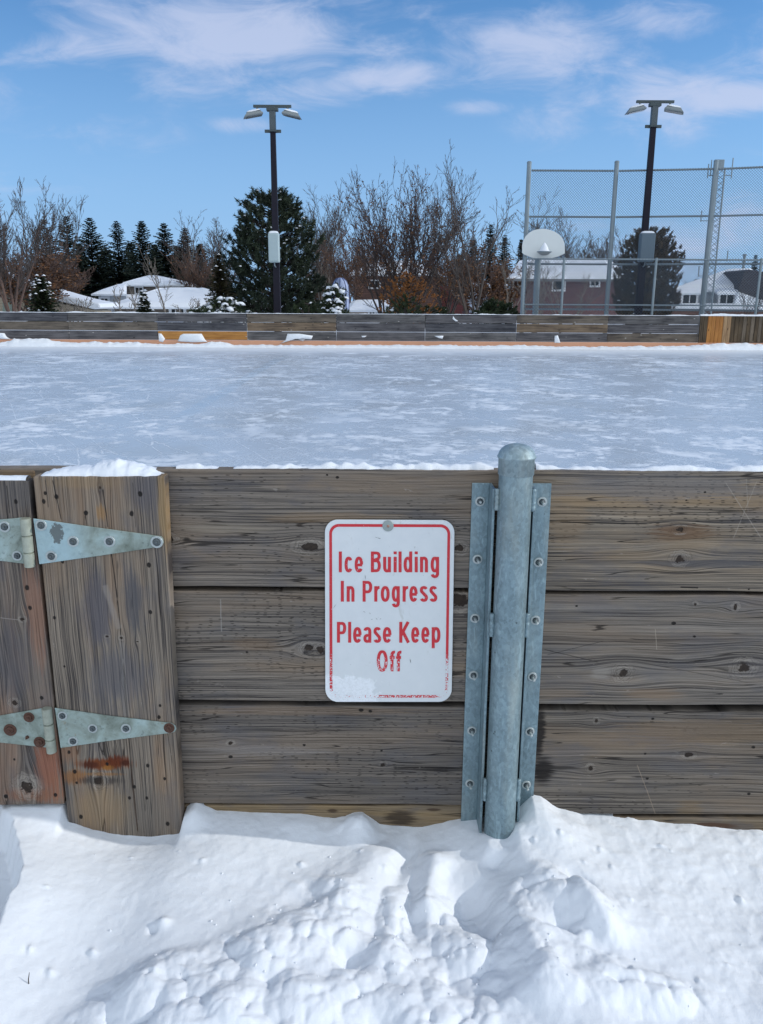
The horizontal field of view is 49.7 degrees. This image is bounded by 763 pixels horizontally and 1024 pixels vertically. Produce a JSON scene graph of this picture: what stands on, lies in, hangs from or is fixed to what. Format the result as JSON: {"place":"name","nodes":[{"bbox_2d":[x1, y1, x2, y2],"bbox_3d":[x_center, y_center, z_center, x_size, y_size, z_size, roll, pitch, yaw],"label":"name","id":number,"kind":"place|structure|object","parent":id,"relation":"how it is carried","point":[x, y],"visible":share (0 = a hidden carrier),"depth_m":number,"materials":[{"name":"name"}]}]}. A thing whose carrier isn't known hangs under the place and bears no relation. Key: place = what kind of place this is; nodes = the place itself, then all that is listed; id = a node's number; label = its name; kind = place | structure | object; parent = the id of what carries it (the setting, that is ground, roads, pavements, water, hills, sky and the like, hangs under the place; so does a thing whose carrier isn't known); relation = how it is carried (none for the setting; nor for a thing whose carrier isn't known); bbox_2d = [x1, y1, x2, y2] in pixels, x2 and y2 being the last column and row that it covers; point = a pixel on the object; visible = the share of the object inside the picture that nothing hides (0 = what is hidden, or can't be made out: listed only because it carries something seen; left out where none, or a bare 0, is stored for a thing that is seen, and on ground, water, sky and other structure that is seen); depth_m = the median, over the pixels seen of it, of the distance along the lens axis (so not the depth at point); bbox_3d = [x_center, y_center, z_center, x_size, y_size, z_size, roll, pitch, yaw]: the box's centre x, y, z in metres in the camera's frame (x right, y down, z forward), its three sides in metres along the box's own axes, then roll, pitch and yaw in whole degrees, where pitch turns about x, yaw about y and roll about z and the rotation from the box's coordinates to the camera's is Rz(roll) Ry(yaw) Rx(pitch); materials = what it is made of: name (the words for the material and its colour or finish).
{"place":"outdoors","nodes":[
{"label":"outdoors","id":0,"kind":"place"},
{"bbox_2d":[0,301,762,1023],"bbox_3d":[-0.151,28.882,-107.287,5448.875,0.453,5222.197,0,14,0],"label":"ground","id":1,"kind":"structure","parent":0,"point":[684,915],"depth_m":1.77,"materials":[{"name":"snow"}]},
{"bbox_2d":[0,245,64,278],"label":"thicket tree","id":2,"kind":"object","parent":1,"relation":"on","point":[24,262],"visible":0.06,"depth_m":54.90,"materials":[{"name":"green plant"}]},
{"bbox_2d":[0,176,72,311],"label":"bare tree","id":3,"kind":"object","parent":1,"relation":"on","point":[4,246],"visible":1,"depth_m":41.72,"materials":[{"name":"brown plant"}]},
{"bbox_2d":[29,219,56,265],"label":"spruce tree","id":4,"kind":"object","parent":1,"relation":"on","point":[45,254],"visible":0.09,"depth_m":72.29,"materials":[{"name":"green plant"}]},
{"bbox_2d":[20,274,69,321],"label":"young spruce","id":5,"kind":"object","parent":1,"relation":"on","point":[40,302],"visible":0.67,"depth_m":34.69,"materials":[{"name":"green plant"}]},
{"bbox_2d":[0,236,91,311],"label":"bare tree","id":6,"kind":"object","parent":1,"relation":"on","point":[57,280],"visible":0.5,"depth_m":45.88,"materials":[{"name":"brown plant"}]},
{"bbox_2d":[9,194,92,285],"bbox_3d":[-20.316,-15.714,50.444,4.684,7.462,3.788,0,14,0],"label":"bare tree","id":7,"kind":"object","parent":1,"relation":"on","point":[60,227],"visible":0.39,"depth_m":50.09,"materials":[{"name":"brown plant"}]},
{"bbox_2d":[13,254,96,293],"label":"thicket tree","id":8,"kind":"object","parent":1,"relation":"on","point":[78,287],"visible":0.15,"depth_m":57.95,"materials":[{"name":"brown plant"}]},
{"bbox_2d":[0,272,118,311],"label":"beige house","id":9,"kind":"structure","parent":1,"relation":"on","point":[98,305],"depth_m":48.58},
{"bbox_2d":[3,298,11,311],"bbox_3d":[-22.066,-12.155,48.510,0.632,1.047,0.060,0,14,0],"label":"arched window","id":10,"kind":"structure","parent":9,"relation":"in","point":[10,306],"depth_m":48.50,"materials":[{"name":"glass"}]},
{"bbox_2d":[55,296,95,321],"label":"young tree","id":11,"kind":"object","parent":1,"relation":"on","point":[74,308],"visible":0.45,"depth_m":35.74,"materials":[{"name":"brown plant"}]},
{"bbox_2d":[52,215,100,298],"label":"spruce tree","id":12,"kind":"object","parent":1,"relation":"on","point":[70,243],"visible":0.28,"depth_m":72.49,"materials":[{"name":"green plant"}]},
{"bbox_2d":[72,244,99,298],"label":"spruce tree","id":13,"kind":"object","parent":1,"relation":"on","point":[82,266],"visible":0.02,"depth_m":80.24,"materials":[{"name":"green plant"}]},
{"bbox_2d":[68,218,125,296],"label":"spruce tree","id":14,"kind":"object","parent":1,"relation":"on","point":[90,252],"visible":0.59,"depth_m":74.53,"materials":[{"name":"green plant"}]},
{"bbox_2d":[98,246,114,288],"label":"spruce tree","id":15,"kind":"object","parent":1,"relation":"on","point":[104,263],"visible":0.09,"depth_m":83.09,"materials":[{"name":"green plant"}]},
{"bbox_2d":[96,221,135,288],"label":"spruce tree","id":16,"kind":"object","parent":1,"relation":"on","point":[119,278],"visible":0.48,"depth_m":76.62,"materials":[{"name":"green plant"}]},
{"bbox_2d":[112,284,138,321],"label":"young tree","id":17,"kind":"object","parent":1,"relation":"on","point":[134,303],"visible":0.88,"depth_m":36.71,"materials":[{"name":"brown plant"}]},
{"bbox_2d":[121,243,141,278],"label":"spruce tree","id":18,"kind":"object","parent":1,"relation":"on","point":[129,244],"visible":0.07,"depth_m":80.14,"materials":[{"name":"green plant"}]},
{"bbox_2d":[119,221,168,283],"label":"spruce tree","id":19,"kind":"object","parent":1,"relation":"on","point":[139,270],"visible":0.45,"depth_m":72.31,"materials":[{"name":"green plant"}]},
{"bbox_2d":[136,289,153,312],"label":"young spruce","id":20,"kind":"object","parent":1,"relation":"on","point":[143,304],"visible":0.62,"depth_m":38.67,"materials":[{"name":"green plant"}]},
{"bbox_2d":[145,244,160,269],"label":"spruce tree","id":21,"kind":"object","parent":1,"relation":"on","point":[153,245],"visible":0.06,"depth_m":82.99,"materials":[{"name":"green plant"}]},
{"bbox_2d":[135,243,172,312],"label":"young tree","id":22,"kind":"object","parent":1,"relation":"on","point":[157,286],"visible":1,"depth_m":38.42,"materials":[{"name":"brown plant"}]},
{"bbox_2d":[149,222,183,279],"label":"spruce tree","id":23,"kind":"object","parent":1,"relation":"on","point":[164,261],"visible":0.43,"depth_m":74.43,"materials":[{"name":"green plant"}]},
{"bbox_2d":[91,275,261,312],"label":"split level house","id":24,"kind":"structure","parent":1,"relation":"on","point":[182,296],"depth_m":59.97,"materials":[{"name":"beige brick"}]},
{"bbox_2d":[98,296,109,300],"bbox_3d":[-20.383,-15.424,60.569,0.804,0.857,0.150,0,14,0],"label":"window","id":25,"kind":"structure","parent":24,"relation":"in","point":[107,298],"depth_m":60.45,"materials":[{"name":"white"}]},
{"bbox_2d":[134,287,143,293],"bbox_3d":[-18.773,-17.154,63.736,0.704,0.594,0.150,0,14,0],"label":"window","id":26,"kind":"structure","parent":24,"relation":"in","point":[136,289],"depth_m":63.69,"materials":[{"name":"white"}]},
{"bbox_2d":[169,309,186,312],"bbox_3d":[-14.439,-14.117,58.315,1.238,0.908,0.150,0,14,0],"label":"window","id":27,"kind":"structure","parent":24,"relation":"in","point":[170,310],"depth_m":58.24,"materials":[{"name":"white"}]},
{"bbox_2d":[175,228,200,280],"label":"spruce tree","id":28,"kind":"object","parent":1,"relation":"on","point":[181,248],"visible":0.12,"depth_m":76.45,"materials":[{"name":"green plant"}]},
{"bbox_2d":[171,298,208,312],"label":"young tree","id":29,"kind":"object","parent":1,"relation":"on","point":[197,303],"visible":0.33,"depth_m":38.82,"materials":[{"name":"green plant"}]},
{"bbox_2d":[161,237,235,290],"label":"thicket tree","id":30,"kind":"object","parent":1,"relation":"on","point":[196,281],"visible":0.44,"depth_m":62.73,"materials":[{"name":"brown plant"}]},
{"bbox_2d":[163,209,236,285],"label":"bare tree","id":31,"kind":"object","parent":1,"relation":"on","point":[214,245],"visible":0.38,"depth_m":66.30,"materials":[{"name":"brown plant"}]},
{"bbox_2d":[187,305,213,312],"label":"snowy shrub","id":32,"kind":"object","parent":1,"relation":"on","point":[201,310],"visible":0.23,"depth_m":31.97,"materials":[{"name":"green plant"}]},
{"bbox_2d":[194,244,208,274],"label":"spruce tree","id":33,"kind":"object","parent":1,"relation":"on","point":[200,249],"visible":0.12,"depth_m":82.95,"materials":[{"name":"green plant"}]},
{"bbox_2d":[204,253,236,311],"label":"spruce tree","id":34,"kind":"object","parent":1,"relation":"on","point":[219,286],"visible":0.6,"depth_m":42.25,"materials":[{"name":"green plant"}]},
{"bbox_2d":[198,296,251,312],"bbox_3d":[-6.522,-8.255,34.033,2.493,1.417,2.159,0,14,0],"label":"snowy shrub","id":35,"kind":"object","parent":1,"relation":"on","point":[218,306],"visible":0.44,"depth_m":33.65,"materials":[{"name":"snow"}]},
{"bbox_2d":[206,186,327,312],"bbox_3d":[-6.072,-13.725,43.958,6.468,7.057,6.007,0,14,0],"label":"pine tree","id":36,"kind":"object","parent":1,"relation":"on","point":[252,239],"visible":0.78,"depth_m":43.05,"materials":[{"name":"green plant"}]},
{"bbox_2d":[244,105,301,331],"bbox_3d":[-3.473,-9.348,26.692,1.853,7.118,0.608,0,14,0],"label":"flood light","id":37,"kind":"object","parent":1,"relation":"on","point":[274,243],"visible":0.99,"depth_m":26.50,"materials":[{"name":"brown metal"}]},
{"bbox_2d":[269,235,277,260],"bbox_3d":[-3.489,-8.539,26.591,0.287,0.802,0.009,0,14,0],"label":"box door","id":38,"kind":"structure","parent":37,"relation":"in","point":[273,239],"depth_m":26.59,"materials":[{"name":"grey metal"}]},
{"bbox_2d":[286,299,323,322],"bbox_3d":[-3.116,-8.385,34.991,1.869,1.320,1.662,0,14,0],"label":"snowy shrub","id":39,"kind":"object","parent":1,"relation":"on","point":[308,306],"visible":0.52,"depth_m":34.75,"materials":[{"name":"green plant"}]},
{"bbox_2d":[288,185,353,302],"bbox_3d":[-4.190,-19.273,61.152,6.125,9.196,8.036,-8,16,-29],"label":"bare tree","id":40,"kind":"object","parent":1,"relation":"on","point":[329,237],"visible":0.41,"depth_m":60.25,"materials":[{"name":"brown plant"}]},
{"bbox_2d":[305,248,354,300],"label":"thicket tree","id":41,"kind":"object","parent":1,"relation":"on","point":[342,276],"visible":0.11,"depth_m":70.53,"materials":[{"name":"brown plant"}]},
{"bbox_2d":[317,282,349,329],"bbox_3d":[-1.915,-8.240,32.963,1.186,1.960,1.150,11,18,36],"label":"snowy shrub","id":42,"kind":"object","parent":1,"relation":"on","point":[337,304],"visible":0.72,"depth_m":32.72,"materials":[{"name":"green plant"}]},
{"bbox_2d":[332,278,348,310],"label":"garden dome","id":43,"kind":"structure","parent":1,"relation":"on","point":[342,282],"depth_m":47.97,"materials":[{"name":"blue"}]},
{"bbox_2d":[314,220,394,303],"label":"bare tree","id":44,"kind":"object","parent":1,"relation":"on","point":[356,288],"visible":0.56,"depth_m":55.52,"materials":[{"name":"brown plant"}]},
{"bbox_2d":[337,235,398,297],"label":"thicket tree","id":45,"kind":"object","parent":1,"relation":"on","point":[352,261],"visible":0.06,"depth_m":74.70,"materials":[{"name":"brown plant"}]},
{"bbox_2d":[349,299,393,313],"bbox_3d":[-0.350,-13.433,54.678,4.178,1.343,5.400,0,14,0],"label":"house","id":46,"kind":"structure","parent":1,"relation":"on","point":[357,307],"depth_m":52.50,"materials":[{"name":"beige brick"}]},
{"bbox_2d":[0,465,762,836],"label":"rink boards","id":47,"kind":"object","parent":1,"relation":"on","point":[202,627],"visible":0.56,"depth_m":1.98,"materials":[{"name":"brown wood"}]},
{"bbox_2d":[0,478,175,804],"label":"wooden gate","id":48,"kind":"structure","parent":47,"relation":"attached to","point":[39,729],"depth_m":1.96,"materials":[{"name":"brown wood"}]},
{"bbox_2d":[0,475,30,479],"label":"snow heap","id":49,"kind":"object","parent":48,"relation":"on","point":[13,477],"visible":1,"depth_m":1.85,"materials":[{"name":"snow"}]},
{"bbox_2d":[41,458,161,476],"bbox_3d":[-0.632,-0.106,1.882,0.271,0.035,0.085,0,14,0],"label":"snow heap","id":50,"kind":"object","parent":47,"relation":"on","point":[116,467],"visible":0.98,"depth_m":1.85,"materials":[{"name":"snow"}]},
{"bbox_2d":[176,462,493,469],"bbox_3d":[-0.107,-0.108,1.899,0.731,0.017,0.032,0,14,0],"label":"snow heap","id":51,"kind":"object","parent":47,"relation":"on","point":[418,466],"visible":1,"depth_m":1.89,"materials":[{"name":"snow"}]},
{"bbox_2d":[325,520,453,701],"bbox_3d":[0.018,0.243,1.960,0.309,0.463,0.006,0,14,0],"label":"warning sign","id":52,"kind":"object","parent":47,"relation":"attached to","point":[389,585],"visible":1,"depth_m":1.96,"materials":[{"name":"metal"}]},
{"bbox_2d":[461,443,551,838],"bbox_3d":[0.296,0.433,1.957,0.182,1.210,0.112,0,14,0],"label":"steel post","id":53,"kind":"object","parent":47,"relation":"attached to","point":[519,501],"visible":0.98,"depth_m":1.93,"materials":[{"name":"metal"}]},
{"bbox_2d":[535,463,762,471],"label":"snow heap","id":54,"kind":"object","parent":47,"relation":"on","point":[755,468],"visible":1,"depth_m":1.89,"materials":[{"name":"snow"}]},
{"bbox_2d":[343,200,435,313],"bbox_3d":[0.480,-13.795,45.318,5.198,6.489,6.647,0,14,0],"label":"bare tree","id":55,"kind":"object","parent":1,"relation":"on","point":[377,294],"visible":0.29,"depth_m":45.06,"materials":[{"name":"brown plant"}]},
{"bbox_2d":[320,157,481,307],"bbox_3d":[0.840,-13.119,39.893,7.423,7.901,5.384,-5,15,-20],"label":"bare tree","id":56,"kind":"object","parent":1,"relation":"on","point":[384,253],"visible":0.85,"depth_m":39.48,"materials":[{"name":"brown plant"}]},
{"bbox_2d":[384,293,422,313],"bbox_3d":[0.860,-8.159,33.435,1.841,1.518,1.948,0,14,0],"label":"green bush","id":57,"kind":"object","parent":1,"relation":"on","point":[404,305],"visible":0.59,"depth_m":33.41,"materials":[{"name":"green plant"}]},
{"bbox_2d":[377,271,441,314],"bbox_3d":[1.133,-8.844,34.304,2.733,2.361,2.514,5,15,19],"label":"rusty shrub","id":58,"kind":"object","parent":1,"relation":"on","point":[407,284],"visible":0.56,"depth_m":34.25,"materials":[{"name":"brown plant"}]},
{"bbox_2d":[353,260,466,313],"bbox_3d":[2.007,-17.248,63.761,8.683,4.238,9.100,0,14,0],"label":"bush","id":59,"kind":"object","parent":1,"relation":"on","point":[366,294],"depth_m":60.01,"materials":[{"name":"plant"}]},
{"bbox_2d":[370,280,380,288],"bbox_3d":[-0.498,-16.530,59.742,0.882,0.657,0.150,0,14,0],"label":"window","id":60,"kind":"structure","parent":59,"relation":"in","point":[376,285],"depth_m":59.73,"materials":[{"name":"white"}]},
{"bbox_2d":[73,840,748,1006],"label":"snow crumbs","id":61,"kind":"object","parent":1,"relation":"on","point":[450,994],"visible":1,"depth_m":1.71,"materials":[{"name":"snow"}]},
{"bbox_2d":[379,303,462,323],"bbox_3d":[1.732,-8.513,35.907,3.978,1.184,3.381,0,14,0],"label":"evergreen hedge","id":62,"kind":"object","parent":1,"relation":"on","point":[442,311],"visible":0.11,"depth_m":35.58,"materials":[{"name":"green plant"}]},
{"bbox_2d":[419,243,495,285],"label":"thicket tree","id":63,"kind":"object","parent":1,"relation":"on","point":[446,283],"visible":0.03,"depth_m":72.05,"materials":[{"name":"brown plant"}]},
{"bbox_2d":[416,220,499,313],"bbox_3d":[4.109,-13.440,45.908,5.033,5.554,4.050,0,14,0],"label":"bare tree","id":64,"kind":"object","parent":1,"relation":"on","point":[439,292],"visible":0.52,"depth_m":46.02,"materials":[{"name":"brown plant"}]},
{"bbox_2d":[415,138,525,323],"bbox_3d":[3.681,-12.140,36.807,3.947,7.555,5.727,12,18,37],"label":"bare tree","id":65,"kind":"object","parent":1,"relation":"on","point":[461,239],"visible":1,"depth_m":36.46,"materials":[{"name":"brown plant"}]},
{"bbox_2d":[466,240,482,310],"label":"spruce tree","id":66,"kind":"object","parent":1,"relation":"on","point":[470,252],"visible":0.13,"depth_m":67.31,"materials":[{"name":"green plant"}]},
{"bbox_2d":[462,284,507,313],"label":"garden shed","id":67,"kind":"structure","parent":1,"relation":"on","point":[469,311],"depth_m":54.37,"materials":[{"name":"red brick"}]},
{"bbox_2d":[439,249,533,310],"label":"thicket tree","id":68,"kind":"object","parent":1,"relation":"on","point":[497,290],"visible":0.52,"depth_m":49.41,"materials":[{"name":"brown plant"}]},
{"bbox_2d":[479,224,500,282],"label":"spruce tree","id":69,"kind":"object","parent":1,"relation":"on","point":[490,230],"visible":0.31,"depth_m":62.84,"materials":[{"name":"green plant"}]},
{"bbox_2d":[472,296,519,323],"bbox_3d":[4.855,-8.435,35.002,2.154,1.473,2.017,0,14,0],"label":"evergreen hedge","id":70,"kind":"object","parent":1,"relation":"on","point":[502,307],"visible":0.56,"depth_m":34.63,"materials":[{"name":"green plant"}]},
{"bbox_2d":[496,235,512,307],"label":"spruce tree","id":71,"kind":"object","parent":1,"relation":"on","point":[504,249],"visible":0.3,"depth_m":64.36,"materials":[{"name":"green plant"}]},
{"bbox_2d":[509,239,522,291],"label":"spruce tree","id":72,"kind":"object","parent":1,"relation":"on","point":[520,247],"visible":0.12,"depth_m":65.83,"materials":[{"name":"green plant"}]},
{"bbox_2d":[501,248,534,305],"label":"bare tree","id":73,"kind":"object","parent":1,"relation":"on","point":[503,271],"visible":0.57,"depth_m":38.22,"materials":[{"name":"brown plant"}]},
{"bbox_2d":[509,260,561,314],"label":"young tree","id":74,"kind":"object","parent":1,"relation":"on","point":[541,288],"visible":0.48,"depth_m":31.87,"materials":[{"name":"brown plant"}]},
{"bbox_2d":[497,189,583,260],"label":"bare tree","id":75,"kind":"object","parent":1,"relation":"on","point":[547,222],"visible":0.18,"depth_m":56.45,"materials":[{"name":"brown plant"}]},
{"bbox_2d":[522,229,564,314],"bbox_3d":[5.236,-7.451,26.903,1.094,3.426,0.905,-11,18,-38],"label":"basketball hoop","id":76,"kind":"object","parent":1,"relation":"on","point":[534,241],"visible":0.94,"depth_m":26.59,"materials":[{"name":"grey"}]},
{"bbox_2d":[540,243,548,250],"bbox_3d":[5.223,-8.486,26.371,0.394,0.285,0.400,0,14,0],"label":"snow heap","id":77,"kind":"object","parent":76,"relation":"on","point":[544,247],"visible":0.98,"depth_m":26.29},
{"bbox_2d":[506,260,630,314],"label":"brick house","id":78,"kind":"structure","parent":1,"relation":"on","point":[569,281],"depth_m":50.31,"materials":[{"name":"brown"}]},
{"bbox_2d":[552,281,565,290],"bbox_3d":[10.794,-13.886,50.081,0.839,0.880,0.150,0,14,0],"label":"window","id":79,"kind":"structure","parent":78,"relation":"in","point":[553,281],"depth_m":50.08,"materials":[{"name":"white"}]},
{"bbox_2d":[532,271,605,314],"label":"young tree","id":80,"kind":"object","parent":1,"relation":"on","point":[590,298],"visible":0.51,"depth_m":32.93,"materials":[{"name":"brown plant"}]},
{"bbox_2d":[562,227,670,266],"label":"bare tree","id":81,"kind":"object","parent":1,"relation":"on","point":[584,254],"visible":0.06,"depth_m":62.35,"materials":[{"name":"brown plant"}]},
{"bbox_2d":[520,159,762,333],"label":"chain link backstop","id":82,"kind":"object","parent":1,"relation":"on","point":[616,171],"visible":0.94,"depth_m":27.22,"materials":[{"name":"grey metal"}]},
{"bbox_2d":[521,257,762,333],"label":"chain link fence","id":83,"kind":"object","parent":1,"relation":"on","point":[652,301],"visible":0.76,"depth_m":26.59,"materials":[{"name":"grey metal"}]},
{"bbox_2d":[611,225,685,324],"bbox_3d":[11.179,-9.819,34.662,2.976,4.346,2.505,0,14,0],"label":"cedar tree","id":84,"kind":"object","parent":1,"relation":"on","point":[656,254],"visible":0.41,"depth_m":34.18,"materials":[{"name":"green plant"}]},
{"bbox_2d":[625,100,683,324],"bbox_3d":[8.702,-9.483,26.955,1.850,7.372,0.615,0,14,0],"label":"flood light","id":85,"kind":"object","parent":1,"relation":"on","point":[646,246],"visible":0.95,"depth_m":26.77,"materials":[{"name":"brown metal"}]},
{"bbox_2d":[641,235,654,258],"bbox_3d":[8.693,-8.634,26.860,0.417,0.795,0.009,0,14,0],"label":"box door","id":86,"kind":"structure","parent":85,"relation":"in","point":[648,241],"depth_m":26.85,"materials":[{"name":"grey metal"}]},
{"bbox_2d":[658,254,762,314],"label":"white house","id":87,"kind":"structure","parent":1,"relation":"on","point":[725,285],"depth_m":54.92,"materials":[{"name":"white"}]},
{"bbox_2d":[681,295,698,303],"bbox_3d":[20.668,-14.288,55.230,1.133,0.843,0.150,0,14,0],"label":"window","id":88,"kind":"structure","parent":87,"relation":"in","point":[683,299],"depth_m":55.23,"materials":[{"name":"white"}]},
{"bbox_2d":[717,295,733,302],"bbox_3d":[23.157,-14.287,55.227,1.139,0.843,0.150,0,14,0],"label":"window","id":89,"kind":"structure","parent":87,"relation":"in","point":[726,297],"depth_m":55.21,"materials":[{"name":"black"}]},
{"bbox_2d":[698,158,733,313],"bbox_3d":[17.679,-14.324,43.842,1.654,8.440,0.586,0,14,0],"label":"antenna mast","id":90,"kind":"object","parent":1,"relation":"on","point":[721,163],"visible":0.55,"depth_m":43.31,"materials":[{"name":"metal"}]},
{"bbox_2d":[737,276,762,314],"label":"young tree","id":91,"kind":"object","parent":1,"relation":"on","point":[750,298],"visible":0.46,"depth_m":32.79,"materials":[{"name":"brown plant"}]},
{"bbox_2d":[0,346,762,468],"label":"ice","id":92,"kind":"structure","parent":0,"point":[241,406],"depth_m":11.76,"materials":[{"name":"ice"}]},
{"bbox_2d":[0,312,762,346],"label":"rink boards","id":93,"kind":"object","parent":92,"relation":"on","point":[537,330],"visible":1,"depth_m":26.37,"materials":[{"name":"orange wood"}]},
{"bbox_2d":[0,333,8,338],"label":"snow clump","id":94,"kind":"object","parent":93,"relation":"on","point":[3,336],"visible":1,"depth_m":26.35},
{"bbox_2d":[158,333,164,341],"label":"snow clump","id":95,"kind":"object","parent":93,"relation":"attached to","point":[161,338],"visible":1,"depth_m":26.38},
{"bbox_2d":[178,334,206,341],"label":"snow clump","id":96,"kind":"object","parent":93,"relation":"attached to","point":[191,337],"visible":1,"depth_m":26.35,"materials":[{"name":"snow"}]},
{"bbox_2d":[282,334,312,342],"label":"snow clump","id":97,"kind":"object","parent":93,"relation":"attached to","point":[301,337],"visible":1,"depth_m":26.36,"materials":[{"name":"snow"}]},
{"bbox_2d":[48,311,699,315],"bbox_3d":[-7.218,-6.376,26.274,34.786,0.044,0.107,0,14,0],"label":"snow heap","id":98,"kind":"object","parent":93,"relation":"on","point":[341,313],"visible":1,"depth_m":26.24,"materials":[{"name":"snow"}]},
{"bbox_2d":[554,335,559,342],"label":"snow clump","id":99,"kind":"object","parent":93,"relation":"attached to","point":[556,340],"visible":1,"depth_m":26.37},
{"bbox_2d":[698,316,762,342],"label":"slatted gate","id":100,"kind":"structure","parent":93,"relation":"attached to","point":[730,329],"depth_m":26.35,"materials":[{"name":"wood"}]},
{"bbox_2d":[700,313,762,315],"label":"snow heap","id":101,"kind":"object","parent":100,"relation":"on","point":[721,314],"visible":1,"depth_m":26.23,"materials":[{"name":"snow"}]},
{"bbox_2d":[0,338,762,349],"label":"snow bank","id":102,"kind":"structure","parent":92,"relation":"on","point":[49,342],"depth_m":26.16,"materials":[{"name":"snow"}]},
{"bbox_2d":[0,0,762,300],"label":"sky","id":103,"kind":"structure","parent":0,"point":[138,108],"materials":[{"name":"blue"}]}
]}

